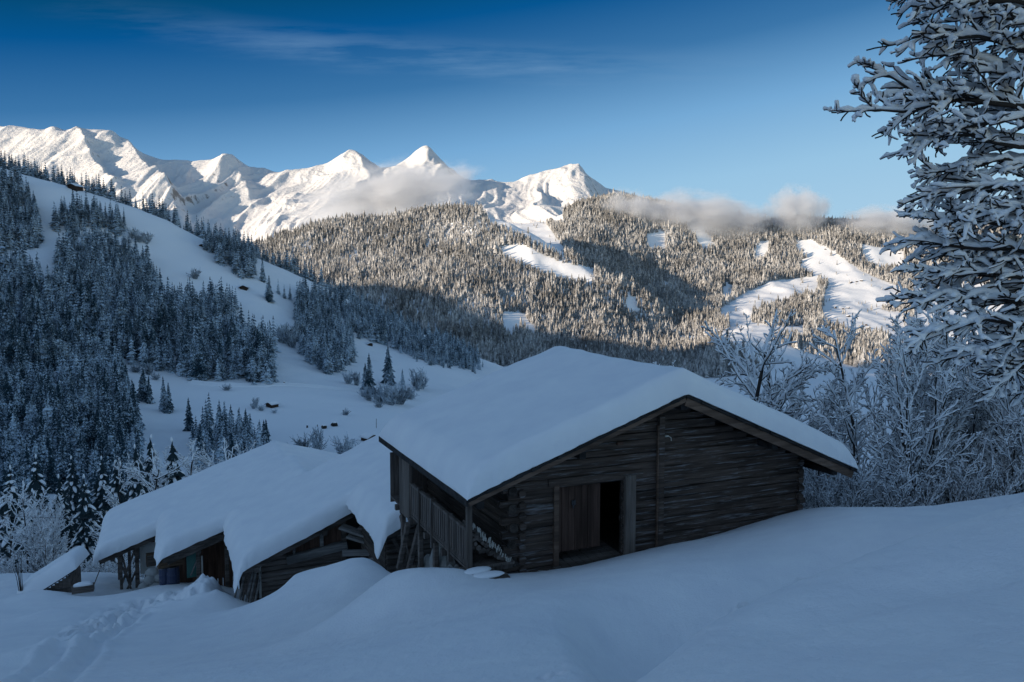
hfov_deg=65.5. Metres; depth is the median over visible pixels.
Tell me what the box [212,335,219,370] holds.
spruce tree
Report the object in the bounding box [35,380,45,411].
spruce tree
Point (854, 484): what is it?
bush
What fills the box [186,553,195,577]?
green panel
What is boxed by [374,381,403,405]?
frosted bush
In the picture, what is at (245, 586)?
leaning pole
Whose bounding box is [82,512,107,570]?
bare tree
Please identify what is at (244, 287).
hut
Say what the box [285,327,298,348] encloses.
frosted bush
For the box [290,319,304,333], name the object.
frosted bush
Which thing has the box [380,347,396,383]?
spruce tree
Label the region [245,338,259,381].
spruce tree
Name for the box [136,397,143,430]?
spruce tree
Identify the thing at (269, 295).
spruce tree
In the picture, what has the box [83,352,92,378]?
spruce tree
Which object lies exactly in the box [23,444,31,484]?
spruce tree
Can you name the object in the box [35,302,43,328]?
spruce tree
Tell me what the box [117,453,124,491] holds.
spruce tree
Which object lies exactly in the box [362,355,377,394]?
spruce tree
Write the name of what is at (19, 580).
shrub
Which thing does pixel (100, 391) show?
spruce tree
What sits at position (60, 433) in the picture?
spruce tree
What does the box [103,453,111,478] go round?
spruce tree
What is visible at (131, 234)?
frosted bush
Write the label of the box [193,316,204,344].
spruce tree
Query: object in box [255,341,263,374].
spruce tree
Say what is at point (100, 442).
spruce tree
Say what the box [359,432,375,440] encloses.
hut
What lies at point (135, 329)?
spruce tree
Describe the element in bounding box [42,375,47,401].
spruce tree
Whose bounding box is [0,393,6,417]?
spruce tree
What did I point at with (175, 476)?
spruce tree
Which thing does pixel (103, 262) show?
spruce forest
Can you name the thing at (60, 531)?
bare tree
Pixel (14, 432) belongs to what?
spruce tree
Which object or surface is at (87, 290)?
spruce tree
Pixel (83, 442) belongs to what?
spruce tree
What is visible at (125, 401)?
spruce tree
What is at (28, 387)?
spruce tree
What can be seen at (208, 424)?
spruce tree
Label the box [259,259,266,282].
spruce tree
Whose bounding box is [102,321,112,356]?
spruce tree
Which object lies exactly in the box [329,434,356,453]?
frosted bush
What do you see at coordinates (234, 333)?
spruce tree
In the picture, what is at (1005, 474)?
bush
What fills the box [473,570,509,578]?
board
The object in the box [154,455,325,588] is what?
old shed
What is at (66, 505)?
spruce tree
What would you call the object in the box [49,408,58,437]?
spruce tree
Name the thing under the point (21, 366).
spruce tree
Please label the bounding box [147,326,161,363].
spruce tree
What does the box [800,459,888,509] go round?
bush
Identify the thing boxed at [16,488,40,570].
spruce tree
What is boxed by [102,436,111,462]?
spruce tree
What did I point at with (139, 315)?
spruce tree
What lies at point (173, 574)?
barrel
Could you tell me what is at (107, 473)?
spruce tree
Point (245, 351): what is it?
spruce tree
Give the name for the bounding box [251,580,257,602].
leaning pole
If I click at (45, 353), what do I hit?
spruce tree
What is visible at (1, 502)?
bare tree
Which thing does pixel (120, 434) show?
spruce tree
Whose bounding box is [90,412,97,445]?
spruce tree
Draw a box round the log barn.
[379,346,858,573]
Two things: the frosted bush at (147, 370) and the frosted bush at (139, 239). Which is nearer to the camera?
the frosted bush at (147, 370)
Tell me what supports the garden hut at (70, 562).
on the snow field
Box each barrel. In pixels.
[159,568,166,584]
[166,565,179,584]
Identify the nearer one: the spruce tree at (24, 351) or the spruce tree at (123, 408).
the spruce tree at (123, 408)
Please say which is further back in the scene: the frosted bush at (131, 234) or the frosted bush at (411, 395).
the frosted bush at (131, 234)
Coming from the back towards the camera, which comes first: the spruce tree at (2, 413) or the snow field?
the spruce tree at (2, 413)
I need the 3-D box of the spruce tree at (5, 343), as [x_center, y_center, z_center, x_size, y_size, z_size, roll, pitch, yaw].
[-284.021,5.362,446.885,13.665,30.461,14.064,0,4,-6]
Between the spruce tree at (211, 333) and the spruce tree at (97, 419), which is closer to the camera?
the spruce tree at (97, 419)
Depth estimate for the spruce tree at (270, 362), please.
501.57 m
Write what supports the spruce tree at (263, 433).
on the hillside
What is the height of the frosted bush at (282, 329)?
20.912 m
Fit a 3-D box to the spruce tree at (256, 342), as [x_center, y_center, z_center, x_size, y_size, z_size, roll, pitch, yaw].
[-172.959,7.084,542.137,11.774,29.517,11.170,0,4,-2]
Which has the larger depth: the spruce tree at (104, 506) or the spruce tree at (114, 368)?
the spruce tree at (114, 368)
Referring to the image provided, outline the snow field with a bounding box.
[0,492,1023,681]
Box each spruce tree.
[0,301,7,327]
[0,325,12,365]
[0,332,3,358]
[0,366,4,388]
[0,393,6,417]
[0,402,5,425]
[0,420,15,458]
[0,429,5,460]
[0,465,7,501]
[0,465,26,567]
[1,425,16,464]
[2,373,13,410]
[4,304,16,332]
[5,282,16,313]
[5,328,16,370]
[5,455,13,479]
[6,390,22,425]
[6,399,20,430]
[6,450,14,471]
[8,365,14,394]
[9,412,20,449]
[10,404,24,443]
[11,325,23,372]
[12,364,18,390]
[12,467,26,511]
[15,436,23,464]
[15,452,26,490]
[16,372,29,398]
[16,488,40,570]
[17,350,25,384]
[18,393,26,427]
[19,386,24,401]
[20,294,26,327]
[21,271,32,302]
[21,403,35,440]
[22,327,31,364]
[22,344,29,364]
[22,398,32,427]
[22,437,33,469]
[23,303,34,339]
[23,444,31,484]
[24,454,52,528]
[25,327,33,352]
[25,375,31,400]
[27,429,31,447]
[29,391,37,412]
[29,429,35,454]
[30,282,39,307]
[30,298,35,316]
[31,277,40,302]
[31,335,44,371]
[31,399,37,432]
[31,437,37,460]
[32,329,40,353]
[33,300,43,327]
[34,382,37,403]
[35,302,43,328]
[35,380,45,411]
[35,406,46,440]
[35,409,43,442]
[36,430,48,463]
[36,446,46,477]
[36,448,48,485]
[38,328,54,372]
[39,374,43,390]
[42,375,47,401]
[42,394,52,429]
[43,309,50,337]
[43,418,55,453]
[45,378,51,398]
[45,447,61,493]
[46,430,54,460]
[47,319,54,344]
[47,474,75,553]
[49,326,57,370]
[49,386,60,410]
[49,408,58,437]
[51,390,60,419]
[53,322,57,345]
[55,416,66,448]
[55,439,67,483]
[56,322,65,365]
[56,376,66,405]
[57,386,61,408]
[59,397,70,439]
[61,321,72,351]
[63,440,68,463]
[64,300,73,327]
[64,441,76,481]
[64,456,87,533]
[65,365,74,386]
[65,376,70,402]
[66,392,73,422]
[68,413,80,452]
[68,474,117,572]
[71,318,79,351]
[71,389,82,431]
[71,409,80,432]
[74,436,88,479]
[75,381,81,411]
[76,276,83,305]
[76,304,87,342]
[78,320,85,342]
[79,376,83,396]
[79,386,92,426]
[80,362,84,383]
[80,429,89,463]
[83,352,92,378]
[83,417,93,455]
[85,281,93,307]
[85,379,96,415]
[87,314,102,356]
[87,459,98,504]
[88,294,99,328]
[89,440,99,474]
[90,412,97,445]
[91,456,110,526]
[94,361,101,390]
[94,408,99,440]
[95,398,100,415]
[95,484,127,572]
[96,306,106,340]
[96,376,104,405]
[96,423,104,456]
[96,450,100,475]
[97,412,104,437]
[99,405,103,424]
[99,455,110,491]
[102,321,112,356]
[102,391,110,414]
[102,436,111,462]
[103,384,111,408]
[103,411,107,429]
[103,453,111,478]
[104,418,115,441]
[105,372,112,392]
[106,410,115,437]
[107,383,112,406]
[107,423,113,451]
[108,443,117,480]
[108,460,127,507]
[110,313,118,347]
[111,381,120,408]
[111,407,117,436]
[112,360,118,381]
[112,438,120,457]
[113,396,118,425]
[116,297,127,331]
[116,402,121,434]
[117,424,129,457]
[117,437,130,471]
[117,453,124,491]
[118,418,128,446]
[121,355,130,383]
[121,389,127,412]
[121,397,125,416]
[122,364,129,393]
[123,291,130,318]
[123,318,128,349]
[123,416,132,453]
[123,444,147,568]
[123,472,128,495]
[124,399,133,437]
[125,322,137,360]
[128,390,134,414]
[131,383,145,428]
[132,391,142,426]
[132,410,144,450]
[133,315,138,348]
[133,435,142,467]
[135,319,142,351]
[135,323,149,362]
[135,430,144,465]
[136,367,147,401]
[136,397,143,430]
[137,305,142,321]
[142,308,150,331]
[143,434,162,492]
[144,376,155,403]
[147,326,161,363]
[148,321,160,360]
[155,302,164,342]
[159,377,166,411]
[161,301,167,330]
[161,437,184,486]
[162,383,174,413]
[168,295,176,318]
[169,303,176,331]
[176,330,183,364]
[177,333,191,376]
[183,310,191,337]
[183,398,193,431]
[185,316,192,341]
[187,342,198,380]
[191,309,193,331]
[192,312,196,327]
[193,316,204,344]
[193,341,210,380]
[196,424,205,454]
[200,334,205,359]
[203,414,216,450]
[208,320,216,346]
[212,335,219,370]
[213,402,224,431]
[215,338,228,380]
[223,328,235,370]
[226,432,236,458]
[229,316,232,335]
[232,323,238,352]
[242,336,248,377]
[242,408,249,426]
[243,337,255,376]
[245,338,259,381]
[254,332,259,352]
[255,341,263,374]
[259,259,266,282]
[260,337,266,362]
[260,420,268,444]
[262,332,266,357]
[265,278,275,301]
[265,420,270,441]
[266,343,278,381]
[360,364,366,389]
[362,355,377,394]
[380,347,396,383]
[385,356,394,385]
[399,369,405,393]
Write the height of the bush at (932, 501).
2.152 m
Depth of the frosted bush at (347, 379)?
557.51 m
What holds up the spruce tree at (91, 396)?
on the hillside
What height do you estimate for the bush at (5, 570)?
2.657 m
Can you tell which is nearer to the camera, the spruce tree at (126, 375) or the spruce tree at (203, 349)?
the spruce tree at (126, 375)
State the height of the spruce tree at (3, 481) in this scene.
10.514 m
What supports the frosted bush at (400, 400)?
on the hillside
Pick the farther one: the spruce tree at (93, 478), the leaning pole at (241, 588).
the spruce tree at (93, 478)
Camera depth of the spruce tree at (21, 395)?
328.43 m
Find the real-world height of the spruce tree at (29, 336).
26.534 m
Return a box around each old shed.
[93,441,339,589]
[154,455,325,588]
[223,434,416,600]
[346,465,462,572]
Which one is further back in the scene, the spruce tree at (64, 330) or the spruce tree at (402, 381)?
the spruce tree at (402, 381)
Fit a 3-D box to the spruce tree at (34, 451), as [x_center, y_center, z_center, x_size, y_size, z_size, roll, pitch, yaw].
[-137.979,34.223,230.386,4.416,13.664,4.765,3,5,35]
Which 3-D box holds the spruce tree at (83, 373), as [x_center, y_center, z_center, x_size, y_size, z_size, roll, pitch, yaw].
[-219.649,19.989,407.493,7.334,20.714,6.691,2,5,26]
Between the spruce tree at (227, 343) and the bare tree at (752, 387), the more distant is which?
the spruce tree at (227, 343)
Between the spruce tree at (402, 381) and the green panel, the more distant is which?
the spruce tree at (402, 381)
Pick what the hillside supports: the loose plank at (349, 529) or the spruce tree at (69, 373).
the spruce tree at (69, 373)
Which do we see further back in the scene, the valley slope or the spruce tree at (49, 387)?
the valley slope
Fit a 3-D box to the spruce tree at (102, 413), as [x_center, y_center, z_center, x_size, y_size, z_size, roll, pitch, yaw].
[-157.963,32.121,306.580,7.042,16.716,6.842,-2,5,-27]
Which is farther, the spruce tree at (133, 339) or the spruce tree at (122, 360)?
the spruce tree at (133, 339)
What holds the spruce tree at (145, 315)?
on the hillside
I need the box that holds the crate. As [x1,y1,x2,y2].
[157,558,183,568]
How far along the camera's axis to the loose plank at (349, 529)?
31.95 m
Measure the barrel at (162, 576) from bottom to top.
0.856 m
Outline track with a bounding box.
[187,380,362,392]
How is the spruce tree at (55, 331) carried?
on the hillside
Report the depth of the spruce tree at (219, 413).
345.52 m
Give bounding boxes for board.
[464,566,494,574]
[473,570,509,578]
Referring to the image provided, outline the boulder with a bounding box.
[331,421,337,426]
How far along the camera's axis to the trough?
36.64 m
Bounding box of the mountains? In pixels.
[0,125,630,242]
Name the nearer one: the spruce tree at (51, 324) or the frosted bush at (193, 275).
the spruce tree at (51, 324)
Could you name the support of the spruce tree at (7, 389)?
on the hillside
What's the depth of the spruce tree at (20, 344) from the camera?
444.37 m
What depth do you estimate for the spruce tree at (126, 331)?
509.38 m
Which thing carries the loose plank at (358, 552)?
attached to the old shed at (370, 505)
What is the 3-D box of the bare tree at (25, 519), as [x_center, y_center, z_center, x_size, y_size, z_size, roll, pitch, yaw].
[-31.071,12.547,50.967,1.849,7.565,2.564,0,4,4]
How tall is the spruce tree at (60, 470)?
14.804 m
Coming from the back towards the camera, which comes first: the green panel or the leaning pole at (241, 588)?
the green panel
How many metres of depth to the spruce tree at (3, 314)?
500.53 m
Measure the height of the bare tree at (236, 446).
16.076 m
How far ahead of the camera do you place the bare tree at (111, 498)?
65.19 m
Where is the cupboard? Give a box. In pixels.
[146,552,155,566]
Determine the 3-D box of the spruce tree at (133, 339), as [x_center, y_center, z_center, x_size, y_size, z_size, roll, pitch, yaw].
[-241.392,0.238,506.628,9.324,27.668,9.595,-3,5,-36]
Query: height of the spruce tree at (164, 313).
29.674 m
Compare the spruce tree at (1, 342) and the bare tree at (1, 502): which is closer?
the bare tree at (1, 502)
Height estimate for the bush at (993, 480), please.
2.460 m
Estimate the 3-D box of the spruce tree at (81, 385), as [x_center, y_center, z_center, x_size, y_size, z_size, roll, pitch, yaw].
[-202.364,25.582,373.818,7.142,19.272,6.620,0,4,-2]
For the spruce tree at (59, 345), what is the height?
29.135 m
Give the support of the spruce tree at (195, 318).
on the hillside
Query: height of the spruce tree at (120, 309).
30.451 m
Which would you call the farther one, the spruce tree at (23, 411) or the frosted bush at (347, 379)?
the frosted bush at (347, 379)
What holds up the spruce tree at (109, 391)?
on the hillside
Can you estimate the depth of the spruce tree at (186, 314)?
549.31 m
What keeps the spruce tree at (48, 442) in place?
on the hillside
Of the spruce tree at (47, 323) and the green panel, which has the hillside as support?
the spruce tree at (47, 323)
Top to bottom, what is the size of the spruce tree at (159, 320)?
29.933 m
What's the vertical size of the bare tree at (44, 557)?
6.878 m
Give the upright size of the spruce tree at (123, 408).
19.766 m
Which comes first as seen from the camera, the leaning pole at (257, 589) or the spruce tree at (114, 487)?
the leaning pole at (257, 589)
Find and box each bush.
[0,542,51,573]
[81,560,113,571]
[84,554,134,573]
[108,559,144,577]
[117,552,144,577]
[125,227,139,237]
[128,361,142,372]
[130,230,145,242]
[138,363,154,374]
[141,231,154,243]
[150,373,159,379]
[186,268,200,278]
[219,382,230,390]
[251,397,258,405]
[275,323,286,342]
[280,323,295,344]
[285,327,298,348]
[289,433,311,446]
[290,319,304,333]
[307,427,327,449]
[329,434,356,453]
[339,443,355,452]
[340,408,350,414]
[341,368,354,383]
[351,371,360,385]
[357,389,368,396]
[361,384,373,400]
[368,383,391,402]
[373,399,382,407]
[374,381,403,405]
[390,383,413,404]
[403,385,419,398]
[408,371,429,388]
[409,367,425,390]
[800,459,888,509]
[801,472,849,507]
[804,450,895,506]
[807,479,825,507]
[842,452,941,506]
[854,454,953,506]
[898,437,1023,504]
[914,432,1023,501]
[966,438,1023,494]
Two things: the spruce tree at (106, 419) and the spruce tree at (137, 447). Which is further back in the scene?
the spruce tree at (106, 419)
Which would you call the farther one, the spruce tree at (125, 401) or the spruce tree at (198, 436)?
the spruce tree at (125, 401)
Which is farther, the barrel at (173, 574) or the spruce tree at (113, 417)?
the spruce tree at (113, 417)
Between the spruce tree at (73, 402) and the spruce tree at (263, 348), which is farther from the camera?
the spruce tree at (263, 348)
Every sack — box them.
[138,582,148,588]
[143,576,154,584]
[144,567,158,576]
[154,574,158,581]
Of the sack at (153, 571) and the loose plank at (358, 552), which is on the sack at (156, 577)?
the sack at (153, 571)
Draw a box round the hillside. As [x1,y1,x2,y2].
[0,168,968,588]
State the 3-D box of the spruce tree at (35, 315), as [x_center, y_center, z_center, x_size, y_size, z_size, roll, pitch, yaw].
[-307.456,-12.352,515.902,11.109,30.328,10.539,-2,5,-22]
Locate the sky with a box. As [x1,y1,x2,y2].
[0,0,1023,226]
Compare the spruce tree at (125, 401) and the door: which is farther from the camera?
the spruce tree at (125, 401)
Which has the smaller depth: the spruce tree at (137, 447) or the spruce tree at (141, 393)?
the spruce tree at (137, 447)
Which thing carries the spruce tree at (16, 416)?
on the hillside
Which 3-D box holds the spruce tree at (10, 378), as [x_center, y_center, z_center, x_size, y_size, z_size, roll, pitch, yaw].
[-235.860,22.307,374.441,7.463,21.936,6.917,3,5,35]
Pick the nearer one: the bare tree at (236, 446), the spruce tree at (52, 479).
the bare tree at (236, 446)
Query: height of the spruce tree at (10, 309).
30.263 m
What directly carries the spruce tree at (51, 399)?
on the hillside
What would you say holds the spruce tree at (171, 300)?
on the hillside
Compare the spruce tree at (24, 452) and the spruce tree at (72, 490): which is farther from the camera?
the spruce tree at (24, 452)
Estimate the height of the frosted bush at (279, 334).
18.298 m
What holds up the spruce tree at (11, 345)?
on the hillside
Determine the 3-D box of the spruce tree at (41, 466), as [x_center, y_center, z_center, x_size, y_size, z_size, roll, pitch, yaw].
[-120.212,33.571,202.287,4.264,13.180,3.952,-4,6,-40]
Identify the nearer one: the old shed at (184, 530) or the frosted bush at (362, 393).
the old shed at (184, 530)
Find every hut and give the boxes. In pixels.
[17,546,88,593]
[66,183,84,190]
[238,285,248,290]
[264,400,279,407]
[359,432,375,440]
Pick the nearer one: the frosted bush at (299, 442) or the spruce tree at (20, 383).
the frosted bush at (299, 442)
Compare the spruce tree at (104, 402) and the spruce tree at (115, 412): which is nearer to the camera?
the spruce tree at (115, 412)
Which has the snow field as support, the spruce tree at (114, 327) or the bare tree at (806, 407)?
the bare tree at (806, 407)
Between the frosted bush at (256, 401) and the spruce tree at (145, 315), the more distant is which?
the spruce tree at (145, 315)
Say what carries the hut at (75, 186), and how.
on the hillside
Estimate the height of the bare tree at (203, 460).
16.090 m
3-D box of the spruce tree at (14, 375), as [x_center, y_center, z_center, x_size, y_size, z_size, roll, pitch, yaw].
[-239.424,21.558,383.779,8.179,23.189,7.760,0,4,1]
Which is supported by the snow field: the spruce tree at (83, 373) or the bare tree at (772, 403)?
the bare tree at (772, 403)
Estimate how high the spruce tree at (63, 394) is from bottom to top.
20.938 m
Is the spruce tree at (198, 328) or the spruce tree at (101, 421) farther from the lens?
the spruce tree at (198, 328)
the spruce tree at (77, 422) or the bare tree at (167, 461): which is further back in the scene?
the spruce tree at (77, 422)
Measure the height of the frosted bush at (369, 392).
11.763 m
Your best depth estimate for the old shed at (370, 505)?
28.92 m
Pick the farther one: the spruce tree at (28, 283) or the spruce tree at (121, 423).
the spruce tree at (28, 283)
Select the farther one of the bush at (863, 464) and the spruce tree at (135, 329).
the spruce tree at (135, 329)
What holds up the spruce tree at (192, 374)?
on the hillside
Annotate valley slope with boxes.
[288,204,1003,374]
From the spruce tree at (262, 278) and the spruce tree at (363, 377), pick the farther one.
the spruce tree at (262, 278)
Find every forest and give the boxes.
[0,149,483,501]
[254,188,1021,377]
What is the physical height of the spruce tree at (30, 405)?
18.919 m
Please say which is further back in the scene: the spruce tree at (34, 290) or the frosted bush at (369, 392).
the spruce tree at (34, 290)
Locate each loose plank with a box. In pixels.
[339,524,363,537]
[342,549,369,556]
[346,534,363,543]
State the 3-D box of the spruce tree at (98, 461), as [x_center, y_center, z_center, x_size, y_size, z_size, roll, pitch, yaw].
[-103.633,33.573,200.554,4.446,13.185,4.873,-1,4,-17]
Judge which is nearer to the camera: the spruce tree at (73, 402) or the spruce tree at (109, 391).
the spruce tree at (73, 402)
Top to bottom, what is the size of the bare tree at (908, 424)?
8.419 m
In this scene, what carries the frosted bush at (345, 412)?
on the hillside
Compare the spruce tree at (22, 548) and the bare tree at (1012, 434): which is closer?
the bare tree at (1012, 434)
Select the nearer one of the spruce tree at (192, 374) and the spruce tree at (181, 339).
the spruce tree at (192, 374)
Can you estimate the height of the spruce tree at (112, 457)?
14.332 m
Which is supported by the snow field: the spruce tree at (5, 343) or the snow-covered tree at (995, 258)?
the snow-covered tree at (995, 258)
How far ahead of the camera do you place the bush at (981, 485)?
23.28 m
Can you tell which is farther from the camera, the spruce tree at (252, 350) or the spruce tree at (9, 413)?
the spruce tree at (252, 350)
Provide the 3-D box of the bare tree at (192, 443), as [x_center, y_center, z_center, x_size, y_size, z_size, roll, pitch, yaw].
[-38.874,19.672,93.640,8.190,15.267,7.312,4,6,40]
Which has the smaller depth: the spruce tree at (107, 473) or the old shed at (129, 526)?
the old shed at (129, 526)
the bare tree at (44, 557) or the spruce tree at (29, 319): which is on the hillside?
the spruce tree at (29, 319)
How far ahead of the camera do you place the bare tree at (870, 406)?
27.73 m
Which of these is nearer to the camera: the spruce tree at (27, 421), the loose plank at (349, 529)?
the loose plank at (349, 529)
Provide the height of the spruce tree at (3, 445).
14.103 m
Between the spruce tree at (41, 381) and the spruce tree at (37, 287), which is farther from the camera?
the spruce tree at (37, 287)
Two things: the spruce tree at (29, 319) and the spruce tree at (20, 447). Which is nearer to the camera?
the spruce tree at (20, 447)
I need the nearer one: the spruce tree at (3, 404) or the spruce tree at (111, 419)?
the spruce tree at (111, 419)
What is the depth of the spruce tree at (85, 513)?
61.77 m
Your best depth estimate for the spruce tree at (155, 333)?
506.87 m
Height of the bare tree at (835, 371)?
7.925 m
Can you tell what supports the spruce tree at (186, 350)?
on the hillside
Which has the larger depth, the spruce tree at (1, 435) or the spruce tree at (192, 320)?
the spruce tree at (192, 320)
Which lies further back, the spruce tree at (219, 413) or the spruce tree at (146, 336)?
the spruce tree at (146, 336)
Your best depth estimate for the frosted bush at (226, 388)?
464.42 m
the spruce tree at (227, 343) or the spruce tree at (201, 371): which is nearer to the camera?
the spruce tree at (201, 371)
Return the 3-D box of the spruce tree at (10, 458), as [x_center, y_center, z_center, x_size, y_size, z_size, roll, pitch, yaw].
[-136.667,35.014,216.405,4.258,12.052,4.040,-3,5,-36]
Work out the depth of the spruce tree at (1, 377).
380.64 m
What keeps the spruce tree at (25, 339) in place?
on the hillside
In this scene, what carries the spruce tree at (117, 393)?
on the hillside
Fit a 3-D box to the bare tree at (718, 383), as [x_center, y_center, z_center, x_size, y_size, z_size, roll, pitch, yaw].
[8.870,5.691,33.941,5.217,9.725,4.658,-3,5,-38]
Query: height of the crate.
0.265 m
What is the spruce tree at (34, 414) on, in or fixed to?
on the hillside
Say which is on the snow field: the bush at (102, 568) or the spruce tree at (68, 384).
the bush at (102, 568)
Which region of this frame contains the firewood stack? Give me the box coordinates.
[462,520,511,561]
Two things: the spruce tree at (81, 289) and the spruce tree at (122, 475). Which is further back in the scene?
the spruce tree at (81, 289)
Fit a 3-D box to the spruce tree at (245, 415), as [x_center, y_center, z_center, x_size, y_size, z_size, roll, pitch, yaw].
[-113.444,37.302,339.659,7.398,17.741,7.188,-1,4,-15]
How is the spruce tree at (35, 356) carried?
on the hillside
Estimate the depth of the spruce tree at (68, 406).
317.64 m
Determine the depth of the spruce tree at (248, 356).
502.34 m
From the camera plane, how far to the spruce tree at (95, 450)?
231.08 m
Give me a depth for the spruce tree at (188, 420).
372.52 m
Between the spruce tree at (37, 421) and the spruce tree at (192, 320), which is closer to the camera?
the spruce tree at (37, 421)
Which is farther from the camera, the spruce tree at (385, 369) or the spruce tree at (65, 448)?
the spruce tree at (385, 369)
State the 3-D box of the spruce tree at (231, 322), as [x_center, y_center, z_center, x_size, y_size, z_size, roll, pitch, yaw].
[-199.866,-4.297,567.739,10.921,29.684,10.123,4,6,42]
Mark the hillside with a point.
(176, 252)
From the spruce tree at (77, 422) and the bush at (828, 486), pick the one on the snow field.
the bush at (828, 486)
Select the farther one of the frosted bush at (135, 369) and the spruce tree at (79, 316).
the spruce tree at (79, 316)
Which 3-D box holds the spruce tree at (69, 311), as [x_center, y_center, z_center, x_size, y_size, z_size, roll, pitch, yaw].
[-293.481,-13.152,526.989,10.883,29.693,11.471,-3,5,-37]
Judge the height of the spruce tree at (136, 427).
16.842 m
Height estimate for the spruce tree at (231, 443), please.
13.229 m
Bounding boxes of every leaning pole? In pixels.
[239,576,244,599]
[242,575,248,600]
[245,571,253,601]
[249,572,256,602]
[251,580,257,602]
[254,571,261,601]
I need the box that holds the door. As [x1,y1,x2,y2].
[559,483,599,551]
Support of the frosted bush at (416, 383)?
on the hillside
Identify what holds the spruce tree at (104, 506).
on the hillside
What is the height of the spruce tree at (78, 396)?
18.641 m
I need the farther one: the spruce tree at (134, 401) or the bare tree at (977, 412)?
the spruce tree at (134, 401)
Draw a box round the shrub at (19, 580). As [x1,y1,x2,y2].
[12,546,22,590]
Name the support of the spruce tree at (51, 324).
on the hillside
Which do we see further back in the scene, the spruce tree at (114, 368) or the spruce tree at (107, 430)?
the spruce tree at (114, 368)
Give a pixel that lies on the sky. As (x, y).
(714, 105)
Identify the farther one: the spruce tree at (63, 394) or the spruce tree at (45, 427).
the spruce tree at (63, 394)
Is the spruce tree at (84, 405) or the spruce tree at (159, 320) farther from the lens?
the spruce tree at (159, 320)
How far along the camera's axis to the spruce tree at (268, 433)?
304.05 m
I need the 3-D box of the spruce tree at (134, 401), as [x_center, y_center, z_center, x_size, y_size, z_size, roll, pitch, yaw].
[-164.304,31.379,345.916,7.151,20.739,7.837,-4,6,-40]
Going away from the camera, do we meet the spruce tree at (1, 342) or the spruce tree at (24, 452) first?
the spruce tree at (24, 452)
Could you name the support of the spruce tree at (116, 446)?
on the hillside
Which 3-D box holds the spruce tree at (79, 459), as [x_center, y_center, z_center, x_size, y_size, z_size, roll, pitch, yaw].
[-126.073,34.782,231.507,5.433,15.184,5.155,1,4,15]
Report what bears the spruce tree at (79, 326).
on the hillside
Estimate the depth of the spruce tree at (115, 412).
314.50 m
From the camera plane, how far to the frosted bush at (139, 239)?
771.23 m
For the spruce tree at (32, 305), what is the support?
on the hillside
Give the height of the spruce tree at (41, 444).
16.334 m
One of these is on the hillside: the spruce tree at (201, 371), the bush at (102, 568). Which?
the spruce tree at (201, 371)
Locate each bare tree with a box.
[0,489,44,517]
[0,491,32,570]
[3,478,39,571]
[7,487,73,572]
[39,514,74,567]
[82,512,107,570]
[97,448,192,561]
[100,456,142,557]
[126,442,201,486]
[150,438,211,488]
[189,438,255,471]
[233,441,239,452]
[653,360,727,384]
[701,309,826,431]
[731,332,869,501]
[743,363,804,410]
[764,361,879,506]
[764,393,823,411]
[809,309,920,506]
[814,400,885,490]
[855,359,972,506]
[863,278,994,506]
[888,309,1015,502]
[912,281,1023,492]
[942,338,1023,474]
[961,307,1023,493]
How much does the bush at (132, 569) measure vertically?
2.620 m
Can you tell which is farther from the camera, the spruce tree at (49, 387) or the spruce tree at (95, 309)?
the spruce tree at (95, 309)
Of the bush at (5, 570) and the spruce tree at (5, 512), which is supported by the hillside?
the spruce tree at (5, 512)
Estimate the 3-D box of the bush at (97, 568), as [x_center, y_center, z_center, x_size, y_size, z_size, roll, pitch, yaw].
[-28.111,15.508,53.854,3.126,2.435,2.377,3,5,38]
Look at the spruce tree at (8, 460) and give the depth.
195.10 m
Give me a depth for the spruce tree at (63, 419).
299.75 m
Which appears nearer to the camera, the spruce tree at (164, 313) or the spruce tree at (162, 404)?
the spruce tree at (162, 404)
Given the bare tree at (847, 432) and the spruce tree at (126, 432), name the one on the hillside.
the spruce tree at (126, 432)
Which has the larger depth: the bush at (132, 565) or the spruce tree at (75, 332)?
the spruce tree at (75, 332)
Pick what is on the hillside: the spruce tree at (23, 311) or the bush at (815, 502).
the spruce tree at (23, 311)
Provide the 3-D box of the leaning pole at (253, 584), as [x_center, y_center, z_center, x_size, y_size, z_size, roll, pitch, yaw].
[-10.220,9.919,31.233,0.082,1.762,0.575,3,5,31]
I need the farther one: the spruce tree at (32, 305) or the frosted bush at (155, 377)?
the spruce tree at (32, 305)
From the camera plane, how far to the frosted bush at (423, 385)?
589.75 m
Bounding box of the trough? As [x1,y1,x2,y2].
[71,570,99,593]
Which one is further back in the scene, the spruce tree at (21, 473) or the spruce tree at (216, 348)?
the spruce tree at (216, 348)
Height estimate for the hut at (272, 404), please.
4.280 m
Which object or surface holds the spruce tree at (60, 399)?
on the hillside
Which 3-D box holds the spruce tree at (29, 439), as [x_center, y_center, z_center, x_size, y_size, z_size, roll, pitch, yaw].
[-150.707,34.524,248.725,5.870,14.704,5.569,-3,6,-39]
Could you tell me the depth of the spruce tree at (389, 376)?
585.54 m
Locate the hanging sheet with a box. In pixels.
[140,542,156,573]
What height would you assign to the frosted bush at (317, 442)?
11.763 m
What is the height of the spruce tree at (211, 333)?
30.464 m
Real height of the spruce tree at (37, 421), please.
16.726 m
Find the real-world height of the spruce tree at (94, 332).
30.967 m
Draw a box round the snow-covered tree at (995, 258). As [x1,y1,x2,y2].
[823,0,1023,415]
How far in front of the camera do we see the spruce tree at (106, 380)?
377.08 m
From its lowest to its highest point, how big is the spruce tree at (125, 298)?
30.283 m
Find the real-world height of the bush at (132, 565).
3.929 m
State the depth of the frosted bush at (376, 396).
483.41 m

